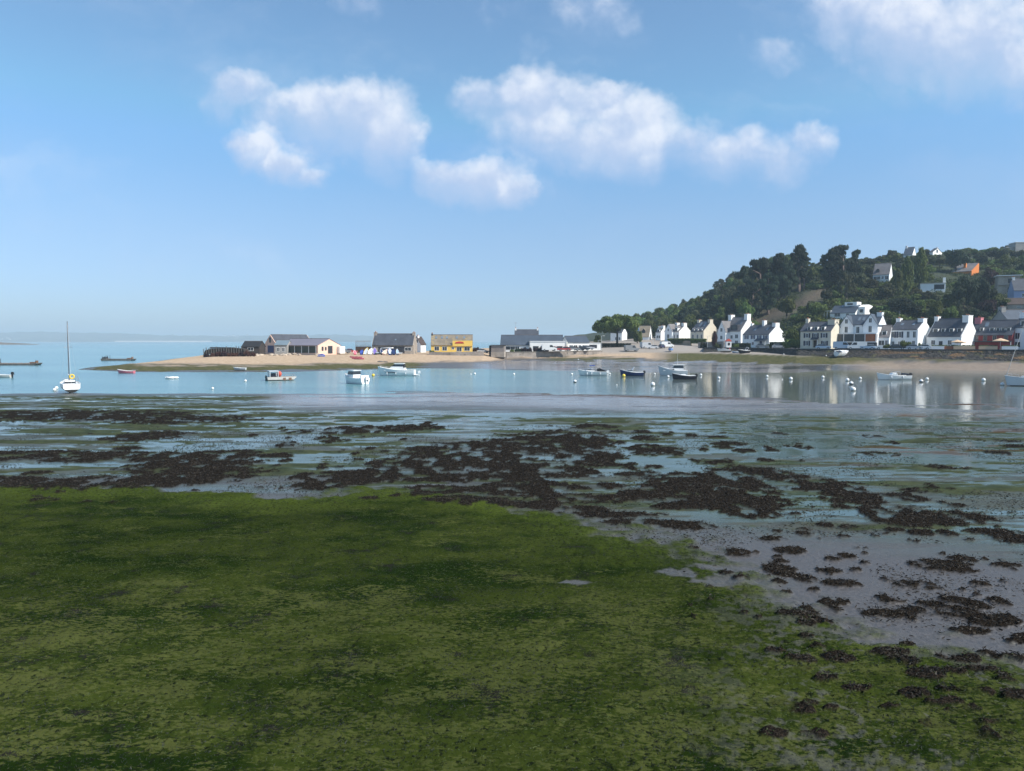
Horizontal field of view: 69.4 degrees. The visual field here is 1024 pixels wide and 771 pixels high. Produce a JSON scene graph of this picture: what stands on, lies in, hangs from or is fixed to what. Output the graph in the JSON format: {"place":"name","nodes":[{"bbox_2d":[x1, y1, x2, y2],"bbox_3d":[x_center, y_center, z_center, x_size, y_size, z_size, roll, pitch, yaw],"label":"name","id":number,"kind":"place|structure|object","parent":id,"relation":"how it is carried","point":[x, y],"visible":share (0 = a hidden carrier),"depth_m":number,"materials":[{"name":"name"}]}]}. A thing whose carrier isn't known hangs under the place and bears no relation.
{"place":"outdoors","nodes":[
{"label":"outdoors","id":0,"kind":"place"},
{"bbox_2d":[0,331,373,341],"bbox_3d":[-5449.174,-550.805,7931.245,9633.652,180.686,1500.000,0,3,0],"label":"hills","id":1,"kind":"structure","parent":0,"point":[40,336],"depth_m":7531.81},
{"bbox_2d":[0,338,1023,770],"bbox_3d":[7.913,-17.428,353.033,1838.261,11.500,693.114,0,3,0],"label":"tidal flat","id":2,"kind":"structure","parent":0,"point":[462,418],"depth_m":20.42,"materials":[{"name":"beige sand"}]},
{"bbox_2d":[203,346,248,355],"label":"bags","id":3,"kind":"object","parent":2,"relation":"on","point":[210,350],"visible":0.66,"depth_m":230.25,"materials":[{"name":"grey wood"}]},
{"bbox_2d":[242,341,265,354],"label":"oyster shed","id":4,"kind":"structure","parent":2,"relation":"on","point":[257,347],"depth_m":246.55,"materials":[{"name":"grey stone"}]},
{"bbox_2d":[274,340,290,354],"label":"glazed shed","id":5,"kind":"structure","parent":2,"relation":"on","point":[281,346],"depth_m":245.70,"materials":[{"name":"white paint"}]},
{"bbox_2d":[265,334,308,353],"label":"shed","id":6,"kind":"object","parent":2,"relation":"on","point":[272,339],"visible":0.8,"depth_m":261.36,"materials":[{"name":"grey stone"}]},
{"bbox_2d":[289,338,344,354],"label":"oyster shed","id":7,"kind":"structure","parent":2,"relation":"on","point":[313,346],"depth_m":244.27,"materials":[{"name":"paint"}]},
{"bbox_2d":[372,331,416,353],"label":"slate house","id":8,"kind":"structure","parent":2,"relation":"on","point":[404,343],"depth_m":246.58,"materials":[{"name":"grey stone"}]},
{"bbox_2d":[416,335,425,351],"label":"house","id":9,"kind":"structure","parent":2,"relation":"on","point":[421,345],"depth_m":275.79,"materials":[{"name":"paint"}]},
{"bbox_2d":[431,333,472,351],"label":"yellow house","id":10,"kind":"structure","parent":2,"relation":"on","point":[451,342],"depth_m":244.31,"materials":[{"name":"paint"}]},
{"bbox_2d":[429,351,483,355],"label":"yard wall","id":11,"kind":"structure","parent":2,"relation":"on","point":[478,353],"depth_m":238.57,"materials":[{"name":"concrete"}]},
{"bbox_2d":[491,345,505,356],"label":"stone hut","id":12,"kind":"object","parent":2,"relation":"on","point":[498,350],"visible":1,"depth_m":241.29,"materials":[{"name":"grey wood"}]},
{"bbox_2d":[0,408,1023,702],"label":"seaweed","id":13,"kind":"object","parent":2,"relation":"on","point":[456,494],"visible":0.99,"depth_m":34.96,"materials":[{"name":"brown plant"}]},
{"bbox_2d":[0,481,1023,770],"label":"gutweed tufts","id":14,"kind":"object","parent":2,"relation":"on","point":[424,627],"visible":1,"depth_m":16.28,"materials":[{"name":"green plant"}]},
{"bbox_2d":[1,425,1023,639],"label":"stray weed","id":15,"kind":"object","parent":2,"relation":"on","point":[230,486],"visible":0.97,"depth_m":38.26,"materials":[{"name":"brown plant"}]},
{"bbox_2d":[514,327,538,334],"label":"restaurant loft","id":16,"kind":"structure","parent":2,"relation":"on","point":[526,331],"depth_m":276.49,"materials":[{"name":"stone"}]},
{"bbox_2d":[500,335,562,351],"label":"restaurant house","id":17,"kind":"structure","parent":2,"relation":"on","point":[513,342],"depth_m":263.36,"materials":[{"name":"grey stone"}]},
{"bbox_2d":[528,341,564,351],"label":"restaurant wing","id":18,"kind":"structure","parent":2,"relation":"on","point":[538,344],"depth_m":255.56,"materials":[{"name":"white paint"}]},
{"bbox_2d":[563,336,589,350],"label":"spit house","id":19,"kind":"structure","parent":2,"relation":"on","point":[576,341],"depth_m":269.13,"materials":[{"name":"grey stone"}]},
{"bbox_2d":[592,314,639,345],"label":"oak tree","id":20,"kind":"object","parent":2,"relation":"on","point":[616,323],"visible":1,"depth_m":313.83,"materials":[{"name":"green plant"}]},
{"bbox_2d":[601,343,630,347],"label":"hedge","id":21,"kind":"object","parent":2,"relation":"on","point":[606,345],"visible":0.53,"depth_m":296.98,"materials":[{"name":"green plant"}]},
{"bbox_2d":[637,325,651,339],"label":"quay house","id":22,"kind":"structure","parent":2,"relation":"on","point":[646,331],"depth_m":369.57,"materials":[{"name":"paint"}]},
{"bbox_2d":[656,325,664,339],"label":"quay house","id":23,"kind":"structure","parent":2,"relation":"on","point":[660,333],"depth_m":366.46,"materials":[{"name":"paint"}]},
{"bbox_2d":[664,322,689,340],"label":"quay house","id":24,"kind":"structure","parent":2,"relation":"on","point":[678,330],"depth_m":351.65,"materials":[{"name":"paint"}]},
{"bbox_2d":[782,328,798,341],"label":"shrub","id":25,"kind":"object","parent":2,"relation":"on","point":[792,333],"visible":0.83,"depth_m":236.65,"materials":[{"name":"green plant"}]},
{"bbox_2d":[837,311,886,348],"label":"quay house","id":26,"kind":"structure","parent":2,"relation":"on","point":[864,327],"depth_m":222.25,"materials":[{"name":"white paint"}]},
{"bbox_2d":[704,347,1023,360],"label":"sea wall","id":27,"kind":"structure","parent":2,"relation":"on","point":[984,354],"depth_m":200.38,"materials":[{"name":"grey stone"}]},
{"bbox_2d":[879,325,892,348],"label":"quay annex","id":28,"kind":"object","parent":2,"relation":"on","point":[885,335],"visible":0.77,"depth_m":219.78,"materials":[{"name":"paint"}]},
{"bbox_2d":[891,311,930,348],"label":"quay house","id":29,"kind":"structure","parent":2,"relation":"on","point":[915,332],"depth_m":218.46,"materials":[{"name":"paint"}]},
{"bbox_2d":[926,314,975,350],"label":"quay house","id":30,"kind":"structure","parent":2,"relation":"on","point":[945,331],"depth_m":213.25,"materials":[{"name":"paint"}]},
{"bbox_2d":[973,316,1018,348],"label":"quay restaurant","id":31,"kind":"structure","parent":2,"relation":"on","point":[988,332],"depth_m":210.87,"materials":[{"name":"paint"}]},
{"bbox_2d":[0,342,1023,409],"bbox_3d":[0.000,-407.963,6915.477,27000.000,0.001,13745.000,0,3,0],"label":"sea water","id":32,"kind":"structure","parent":0,"point":[835,386],"depth_m":125.35,"materials":[{"name":"blue liquid"}]},
{"bbox_2d":[60,321,80,392],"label":"sailing yacht","id":33,"kind":"object","parent":32,"relation":"on","point":[70,385],"visible":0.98,"depth_m":99.56,"materials":[{"name":"white plastic"}]},
{"bbox_2d":[265,370,295,380],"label":"work barge","id":34,"kind":"object","parent":32,"relation":"on","point":[274,377],"visible":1,"depth_m":131.54,"materials":[{"name":"metal"}]},
{"bbox_2d":[345,370,369,383],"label":"cabin boat","id":35,"kind":"object","parent":32,"relation":"on","point":[354,377],"visible":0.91,"depth_m":121.23,"materials":[{"name":"white plastic"}]},
{"bbox_2d":[378,363,419,375],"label":"motor cruiser","id":36,"kind":"object","parent":32,"relation":"on","point":[397,369],"visible":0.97,"depth_m":148.84,"materials":[{"name":"white plastic"}]},
{"bbox_2d":[506,351,602,357],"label":"harbour wall","id":37,"kind":"structure","parent":32,"relation":"in","point":[537,354],"depth_m":251.95,"materials":[{"name":"stone"}]},
{"bbox_2d":[578,365,608,375],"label":"sports boat","id":38,"kind":"object","parent":32,"relation":"on","point":[598,372],"visible":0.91,"depth_m":149.60,"materials":[{"name":"white plastic"}]},
{"bbox_2d":[620,367,645,375],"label":"open boat","id":39,"kind":"object","parent":32,"relation":"on","point":[628,372],"visible":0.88,"depth_m":148.61,"materials":[{"name":"blue plastic"}]},
{"bbox_2d":[658,355,687,375],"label":"cabin cruiser","id":40,"kind":"object","parent":32,"relation":"on","point":[677,368],"visible":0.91,"depth_m":150.43,"materials":[{"name":"white plastic"}]},
{"bbox_2d":[672,373,697,378],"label":"open boat","id":41,"kind":"object","parent":32,"relation":"on","point":[680,376],"visible":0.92,"depth_m":135.38,"materials":[{"name":"black plastic"}]},
{"bbox_2d":[877,371,911,379],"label":"open boat","id":42,"kind":"object","parent":32,"relation":"on","point":[896,376],"visible":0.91,"depth_m":133.73,"materials":[{"name":"white plastic"}]},
{"bbox_2d":[1004,325,1023,385],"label":"sailing yacht","id":43,"kind":"object","parent":32,"relation":"on","point":[1014,381],"visible":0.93,"depth_m":115.42,"materials":[{"name":"white plastic"}]},
{"bbox_2d":[0,0,1023,341],"label":"sky","id":44,"kind":"structure","parent":0,"point":[484,169],"materials":[{"name":"blue"}]},
{"bbox_2d":[563,253,1020,341],"bbox_3d":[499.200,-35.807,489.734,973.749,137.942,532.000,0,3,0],"label":"hill","id":45,"kind":"structure","parent":0,"point":[775,314],"depth_m":344.94,"materials":[{"name":"green plant"}]},
{"bbox_2d":[610,329,626,340],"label":"quay house","id":46,"kind":"structure","parent":45,"relation":"on","point":[622,334],"depth_m":386.15,"materials":[{"name":"paint"}]},
{"bbox_2d":[673,307,690,320],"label":"broadleaf tree","id":47,"kind":"object","parent":45,"relation":"on","point":[681,314],"visible":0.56,"depth_m":398.94,"materials":[{"name":"green plant"}]},
{"bbox_2d":[684,314,696,329],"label":"broadleaf tree","id":48,"kind":"object","parent":45,"relation":"on","point":[690,320],"visible":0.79,"depth_m":372.45,"materials":[{"name":"green plant"}]},
{"bbox_2d":[690,319,717,343],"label":"quay house","id":49,"kind":"structure","parent":45,"relation":"on","point":[701,329],"depth_m":331.92,"materials":[{"name":"paint"}]},
{"bbox_2d":[700,304,717,316],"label":"tree","id":50,"kind":"object","parent":45,"relation":"on","point":[709,309],"visible":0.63,"depth_m":378.03,"materials":[{"name":"green plant"}]},
{"bbox_2d":[713,306,726,320],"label":"broadleaf tree","id":51,"kind":"object","parent":45,"relation":"on","point":[721,314],"visible":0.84,"depth_m":352.00,"materials":[{"name":"green plant"}]},
{"bbox_2d":[735,298,747,311],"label":"broadleaf tree","id":52,"kind":"object","parent":45,"relation":"on","point":[739,303],"visible":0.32,"depth_m":333.56,"materials":[{"name":"green plant"}]},
{"bbox_2d":[733,266,756,297],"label":"cypress tree","id":53,"kind":"object","parent":45,"relation":"on","point":[746,271],"visible":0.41,"depth_m":349.45,"materials":[{"name":"green plant"}]},
{"bbox_2d":[739,302,755,317],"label":"broadleaf tree","id":54,"kind":"object","parent":45,"relation":"on","point":[747,309],"visible":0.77,"depth_m":327.39,"materials":[{"name":"green plant"}]},
{"bbox_2d":[742,282,762,320],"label":"tree","id":55,"kind":"object","parent":45,"relation":"on","point":[751,290],"visible":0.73,"depth_m":333.53,"materials":[{"name":"green plant"}]},
{"bbox_2d":[744,257,771,294],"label":"cypress tree","id":56,"kind":"object","parent":45,"relation":"on","point":[763,264],"visible":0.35,"depth_m":350.99,"materials":[{"name":"green plant"}]},
{"bbox_2d":[756,273,779,314],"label":"tree","id":57,"kind":"object","parent":45,"relation":"on","point":[769,301],"visible":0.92,"depth_m":336.11,"materials":[{"name":"green plant"}]},
{"bbox_2d":[762,253,794,300],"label":"cypress tree","id":58,"kind":"object","parent":45,"relation":"on","point":[775,267],"visible":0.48,"depth_m":351.02,"materials":[{"name":"green plant"}]},
{"bbox_2d":[775,297,795,320],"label":"broadleaf tree","id":59,"kind":"object","parent":45,"relation":"on","point":[786,305],"visible":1,"depth_m":309.46,"materials":[{"name":"green plant"}]},
{"bbox_2d":[776,256,798,298],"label":"cypress tree","id":60,"kind":"object","parent":45,"relation":"on","point":[784,290],"visible":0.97,"depth_m":348.36,"materials":[{"name":"green plant"}]},
{"bbox_2d":[790,243,807,291],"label":"pine tree","id":61,"kind":"object","parent":45,"relation":"on","point":[799,250],"visible":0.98,"depth_m":354.98,"materials":[{"name":"green plant"}]},
{"bbox_2d":[799,256,810,289],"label":"pine tree","id":62,"kind":"object","parent":45,"relation":"on","point":[805,266],"visible":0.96,"depth_m":355.67,"materials":[{"name":"green plant"}]},
{"bbox_2d":[793,313,821,320],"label":"shrub","id":63,"kind":"object","parent":45,"relation":"on","point":[800,317],"visible":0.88,"depth_m":299.75,"materials":[{"name":"green plant"}]},
{"bbox_2d":[808,302,827,313],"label":"broadleaf tree","id":64,"kind":"object","parent":45,"relation":"on","point":[816,307],"visible":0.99,"depth_m":298.91,"materials":[{"name":"green plant"}]},
{"bbox_2d":[627,250,1023,341],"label":"undergrowth","id":65,"kind":"object","parent":45,"relation":"on","point":[793,322],"visible":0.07,"depth_m":348.18,"materials":[{"name":"green plant"}]},
{"bbox_2d":[820,288,832,299],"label":"broadleaf tree","id":66,"kind":"object","parent":45,"relation":"on","point":[827,293],"visible":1,"depth_m":323.63,"materials":[{"name":"green plant"}]},
{"bbox_2d":[819,253,839,286],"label":"cypress tree","id":67,"kind":"object","parent":45,"relation":"on","point":[825,274],"visible":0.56,"depth_m":357.48,"materials":[{"name":"green plant"}]},
{"bbox_2d":[823,244,861,281],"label":"cypress tree","id":68,"kind":"object","parent":45,"relation":"on","point":[836,253],"visible":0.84,"depth_m":352.36,"materials":[{"name":"green plant"}]},
{"bbox_2d":[836,272,856,298],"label":"young tree","id":69,"kind":"object","parent":45,"relation":"on","point":[848,278],"visible":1,"depth_m":321.69,"materials":[{"name":"green plant"}]},
{"bbox_2d":[824,302,872,318],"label":"hillside villa","id":70,"kind":"object","parent":45,"relation":"on","point":[847,308],"visible":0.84,"depth_m":294.55,"materials":[{"name":"white paint"}]},
{"bbox_2d":[851,249,862,275],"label":"cypress tree","id":71,"kind":"object","parent":45,"relation":"on","point":[855,253],"visible":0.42,"depth_m":355.43,"materials":[{"name":"green plant"}]},
{"bbox_2d":[852,272,869,286],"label":"broadleaf tree","id":72,"kind":"object","parent":45,"relation":"on","point":[861,279],"visible":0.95,"depth_m":342.32,"materials":[{"name":"green plant"}]},
{"bbox_2d":[862,279,878,288],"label":"broadleaf tree","id":73,"kind":"object","parent":45,"relation":"on","point":[871,283],"visible":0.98,"depth_m":333.78,"materials":[{"name":"green plant"}]},
{"bbox_2d":[873,263,892,281],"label":"hillside house","id":74,"kind":"structure","parent":45,"relation":"on","point":[883,272],"depth_m":365.46,"materials":[{"name":"paint"}]},
{"bbox_2d":[877,282,897,297],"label":"broadleaf tree","id":75,"kind":"object","parent":45,"relation":"on","point":[886,289],"visible":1,"depth_m":320.07,"materials":[{"name":"green plant"}]},
{"bbox_2d":[891,268,903,294],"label":"poplar tree","id":76,"kind":"object","parent":45,"relation":"on","point":[897,282],"visible":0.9,"depth_m":325.94,"materials":[{"name":"green plant"}]},
{"bbox_2d":[900,256,913,291],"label":"poplar tree","id":77,"kind":"object","parent":45,"relation":"on","point":[907,268],"visible":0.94,"depth_m":329.35,"materials":[{"name":"green plant"}]},
{"bbox_2d":[903,246,915,256],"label":"hilltop house","id":78,"kind":"structure","parent":45,"relation":"on","point":[909,251],"depth_m":427.28,"materials":[{"name":"white paint"}]},
{"bbox_2d":[899,302,922,316],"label":"broadleaf tree","id":79,"kind":"object","parent":45,"relation":"on","point":[909,308],"visible":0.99,"depth_m":281.53,"materials":[{"name":"green plant"}]},
{"bbox_2d":[913,247,929,283],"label":"poplar tree","id":80,"kind":"object","parent":45,"relation":"on","point":[920,265],"visible":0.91,"depth_m":343.91,"materials":[{"name":"green plant"}]},
{"bbox_2d":[917,277,946,291],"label":"house","id":81,"kind":"structure","parent":45,"relation":"on","point":[924,287],"depth_m":332.05,"materials":[{"name":"white paint"}]},
{"bbox_2d":[927,301,943,316],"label":"broadleaf tree","id":82,"kind":"object","parent":45,"relation":"on","point":[936,309],"visible":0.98,"depth_m":274.06,"materials":[{"name":"green plant"}]},
{"bbox_2d":[939,293,957,307],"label":"broadleaf tree","id":83,"kind":"object","parent":45,"relation":"on","point":[947,300],"visible":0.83,"depth_m":290.10,"materials":[{"name":"green plant"}]},
{"bbox_2d":[943,306,958,317],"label":"broadleaf tree","id":84,"kind":"object","parent":45,"relation":"on","point":[951,312],"visible":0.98,"depth_m":273.77,"materials":[{"name":"green plant"}]},
{"bbox_2d":[943,249,970,270],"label":"broadleaf tree","id":85,"kind":"object","parent":45,"relation":"on","point":[957,257],"visible":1,"depth_m":373.90,"materials":[{"name":"green plant"}]},
{"bbox_2d":[952,297,973,315],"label":"young tree","id":86,"kind":"object","parent":45,"relation":"on","point":[964,307],"visible":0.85,"depth_m":278.32,"materials":[{"name":"green plant"}]},
{"bbox_2d":[951,263,978,274],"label":"hillside house","id":87,"kind":"structure","parent":45,"relation":"on","point":[970,268],"depth_m":374.66,"materials":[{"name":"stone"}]},
{"bbox_2d":[952,275,982,305],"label":"broadleaf tree","id":88,"kind":"object","parent":45,"relation":"on","point":[968,290],"visible":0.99,"depth_m":287.16,"materials":[{"name":"green plant"}]},
{"bbox_2d":[967,308,989,322],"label":"broadleaf tree","id":89,"kind":"object","parent":45,"relation":"on","point":[976,313],"visible":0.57,"depth_m":265.89,"materials":[{"name":"green plant"}]},
{"bbox_2d":[975,299,996,313],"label":"broadleaf tree","id":90,"kind":"object","parent":45,"relation":"on","point":[988,305],"visible":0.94,"depth_m":278.02,"materials":[{"name":"green plant"}]},
{"bbox_2d":[976,277,997,302],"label":"broadleaf tree","id":91,"kind":"object","parent":45,"relation":"on","point":[986,289],"visible":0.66,"depth_m":286.60,"materials":[{"name":"green plant"}]},
{"bbox_2d":[982,267,998,285],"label":"broadleaf tree","id":92,"kind":"object","parent":45,"relation":"on","point":[990,274],"visible":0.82,"depth_m":325.49,"materials":[{"name":"green plant"}]},
{"bbox_2d":[991,293,1010,306],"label":"broadleaf tree","id":93,"kind":"object","parent":45,"relation":"on","point":[1001,301],"visible":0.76,"depth_m":286.06,"materials":[{"name":"green plant"}]},
{"bbox_2d":[995,254,1013,268],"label":"broadleaf tree","id":94,"kind":"object","parent":45,"relation":"on","point":[1004,259],"visible":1,"depth_m":382.65,"materials":[{"name":"green plant"}]},
{"bbox_2d":[991,306,1023,319],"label":"village house","id":95,"kind":"structure","parent":45,"relation":"on","point":[1002,313],"depth_m":241.82,"materials":[{"name":"white paint"}]},
{"bbox_2d":[994,275,1021,294],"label":"hillside house","id":96,"kind":"structure","parent":45,"relation":"on","point":[1001,284],"depth_m":316.15,"materials":[{"name":"grey paint"}]},
{"bbox_2d":[1003,298,1023,309],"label":"hillside house","id":97,"kind":"structure","parent":45,"relation":"on","point":[1015,304],"depth_m":283.35,"materials":[{"name":"beige paint"}]},
{"bbox_2d":[1003,242,1023,251],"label":"hilltop building","id":98,"kind":"structure","parent":45,"relation":"on","point":[1016,246],"depth_m":441.67,"materials":[{"name":"white paint"}]},
{"bbox_2d":[1007,276,1023,297],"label":"hillside house","id":99,"kind":"structure","parent":45,"relation":"on","point":[1016,288],"depth_m":299.57,"materials":[{"name":"paint"}]},
{"bbox_2d":[833,341,848,348],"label":"parked van","id":100,"kind":"object","parent":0,"point":[840,344],"visible":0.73,"depth_m":211.47,"materials":[{"name":"white paint"}]},
{"label":"quay road","id":101,"kind":"structure","parent":0,"visible":0},
{"bbox_2d":[717,313,751,342],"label":"quay house","id":102,"kind":"structure","parent":101,"relation":"on","point":[733,328],"depth_m":291.00,"materials":[{"name":"paint"}]},
{"bbox_2d":[742,320,783,348],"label":"quay house","id":103,"kind":"structure","parent":101,"relation":"on","point":[764,333],"depth_m":265.26,"materials":[{"name":"paint"}]},
{"bbox_2d":[782,338,799,347],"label":"shrub","id":104,"kind":"object","parent":101,"relation":"on","point":[791,342],"visible":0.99,"depth_m":230.23,"materials":[{"name":"green plant"}]},
{"bbox_2d":[800,317,840,348],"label":"quay house","id":105,"kind":"structure","parent":101,"relation":"on","point":[813,335],"depth_m":224.79,"materials":[{"name":"paint"}]},
{"bbox_2d":[847,341,866,348],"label":"parked van","id":106,"kind":"object","parent":101,"relation":"on","point":[856,344],"visible":0.88,"depth_m":208.83,"materials":[{"name":"white paint"}]},
{"bbox_2d":[1012,312,1023,349],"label":"quay house","id":107,"kind":"structure","parent":101,"relation":"on","point":[1018,327],"depth_m":207.10,"materials":[{"name":"paint"}]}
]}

